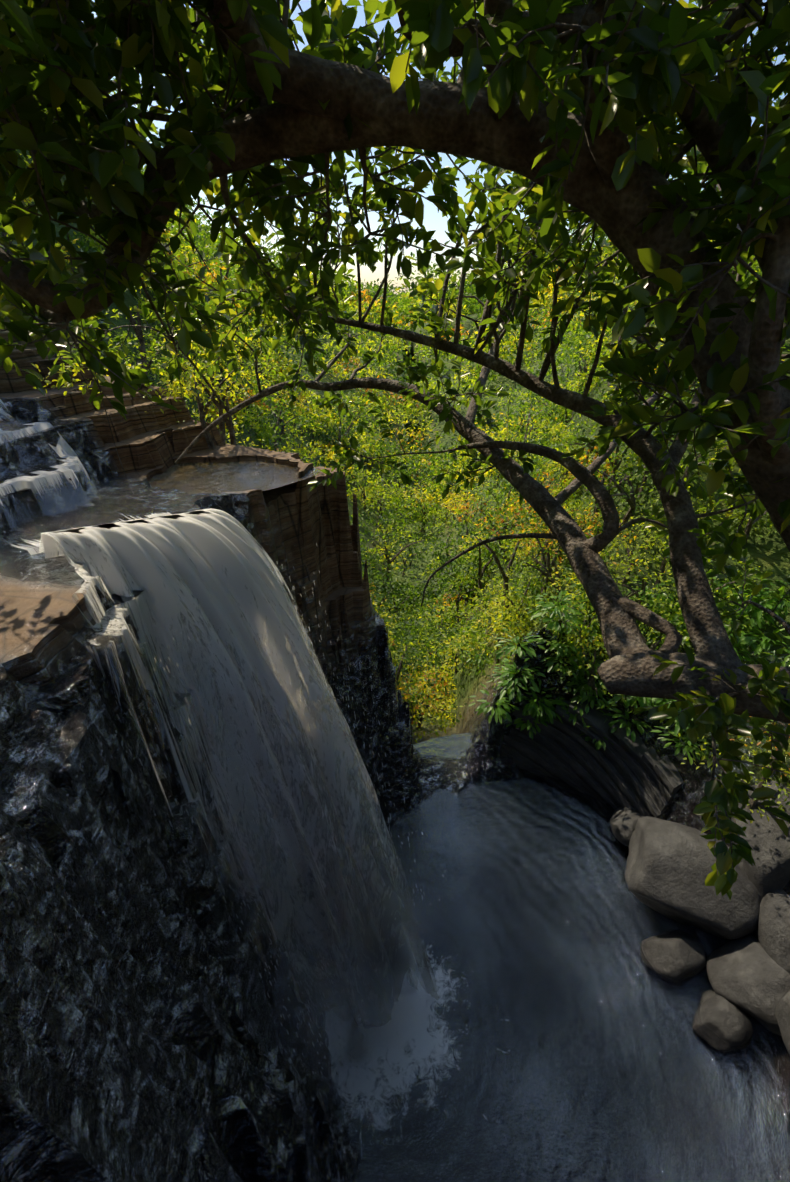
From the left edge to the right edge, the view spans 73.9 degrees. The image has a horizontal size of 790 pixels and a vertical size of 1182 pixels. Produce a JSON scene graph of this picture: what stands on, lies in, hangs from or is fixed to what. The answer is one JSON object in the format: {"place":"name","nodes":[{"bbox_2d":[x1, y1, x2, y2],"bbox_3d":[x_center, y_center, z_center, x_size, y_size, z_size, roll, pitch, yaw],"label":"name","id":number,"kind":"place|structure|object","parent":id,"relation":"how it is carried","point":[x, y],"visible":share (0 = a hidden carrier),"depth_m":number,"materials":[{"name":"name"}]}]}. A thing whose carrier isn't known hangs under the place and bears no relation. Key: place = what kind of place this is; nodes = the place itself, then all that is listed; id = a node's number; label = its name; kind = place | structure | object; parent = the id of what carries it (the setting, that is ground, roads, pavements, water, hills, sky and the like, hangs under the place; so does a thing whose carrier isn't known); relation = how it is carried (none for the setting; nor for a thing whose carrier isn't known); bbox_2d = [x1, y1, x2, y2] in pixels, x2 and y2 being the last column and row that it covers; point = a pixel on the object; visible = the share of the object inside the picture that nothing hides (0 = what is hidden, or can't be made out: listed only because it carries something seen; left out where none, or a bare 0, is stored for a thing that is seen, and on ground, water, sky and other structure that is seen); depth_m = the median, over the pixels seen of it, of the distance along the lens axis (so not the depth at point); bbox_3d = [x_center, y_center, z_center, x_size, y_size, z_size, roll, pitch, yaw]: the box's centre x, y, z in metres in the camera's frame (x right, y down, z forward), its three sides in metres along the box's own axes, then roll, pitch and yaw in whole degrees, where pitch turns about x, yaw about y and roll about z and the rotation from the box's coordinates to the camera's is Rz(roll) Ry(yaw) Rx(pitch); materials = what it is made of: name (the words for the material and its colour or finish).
{"place":"outdoors","nodes":[
{"label":"outdoors","id":0,"kind":"place"},
{"bbox_2d":[149,461,319,493],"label":"pond water","id":1,"kind":"structure","parent":0,"point":[204,477],"depth_m":7.76,"materials":[{"name":"grey liquid"}]},
{"bbox_2d":[271,836,448,1138],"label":"water splash","id":2,"kind":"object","parent":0,"point":[378,1010],"depth_m":7.42,"materials":[{"name":"grey liquid"}]},
{"bbox_2d":[0,138,789,1181],"bbox_3d":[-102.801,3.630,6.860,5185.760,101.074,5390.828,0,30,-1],"label":"terrain","id":3,"kind":"structure","parent":0,"point":[140,1030],"depth_m":5.04,"materials":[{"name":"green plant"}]},
{"bbox_2d":[0,399,417,1023],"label":"waterfall water","id":4,"kind":"structure","parent":3,"relation":"on","point":[70,465],"depth_m":6.25,"materials":[{"name":"grey liquid"}]},
{"bbox_2d":[115,543,439,1131],"bbox_3d":[-0.817,3.286,7.062,2.697,7.447,4.888,14,33,23],"label":"waterfall spray","id":5,"kind":"object","parent":3,"relation":"on","point":[268,831],"visible":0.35,"depth_m":5.85,"materials":[{"name":"grey liquid"}]},
{"bbox_2d":[0,80,788,809],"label":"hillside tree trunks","id":6,"kind":"object","parent":3,"relation":"on","point":[546,566],"visible":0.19,"depth_m":13.92,"materials":[{"name":"plant"}]},
{"bbox_2d":[0,0,789,873],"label":"arching tree","id":7,"kind":"object","parent":3,"relation":"on","point":[296,120],"visible":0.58,"depth_m":2.61,"materials":[{"name":"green plant"}]},
{"bbox_2d":[0,0,789,900],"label":"tree leaves","id":8,"kind":"object","parent":7,"relation":"attached to","point":[636,94],"visible":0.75,"depth_m":2.47,"materials":[{"name":"green plant"}]},
{"bbox_2d":[11,13,789,823],"bbox_3d":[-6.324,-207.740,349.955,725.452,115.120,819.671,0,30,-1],"label":"bushes","id":9,"kind":"object","parent":3,"relation":"on","point":[425,673],"visible":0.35,"depth_m":23.36,"materials":[{"name":"green plant"}]},
{"bbox_2d":[501,692,683,822],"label":"rock wall","id":10,"kind":"structure","parent":3,"relation":"on","point":[569,761],"depth_m":11.41,"materials":[{"name":"black stone"}]},
{"bbox_2d":[463,567,789,764],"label":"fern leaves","id":11,"kind":"object","parent":3,"relation":"on","point":[754,613],"visible":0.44,"depth_m":11.19,"materials":[{"name":"green plant"}]},
{"bbox_2d":[610,781,789,1053],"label":"rocks","id":12,"kind":"object","parent":3,"relation":"on","point":[668,870],"visible":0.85,"depth_m":8.66,"materials":[{"name":"grey stone"}]},
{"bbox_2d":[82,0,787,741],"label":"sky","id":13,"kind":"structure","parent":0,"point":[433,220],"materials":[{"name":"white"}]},
{"bbox_2d":[325,733,789,1181],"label":"pool water","id":14,"kind":"structure","parent":0,"point":[566,1043],"depth_m":8.10,"materials":[{"name":"blue liquid"}]},
{"bbox_2d":[39,509,438,1028],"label":"waterfall","id":15,"kind":"structure","parent":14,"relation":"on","point":[230,578],"depth_m":5.72,"materials":[{"name":"liquid"}]}
]}

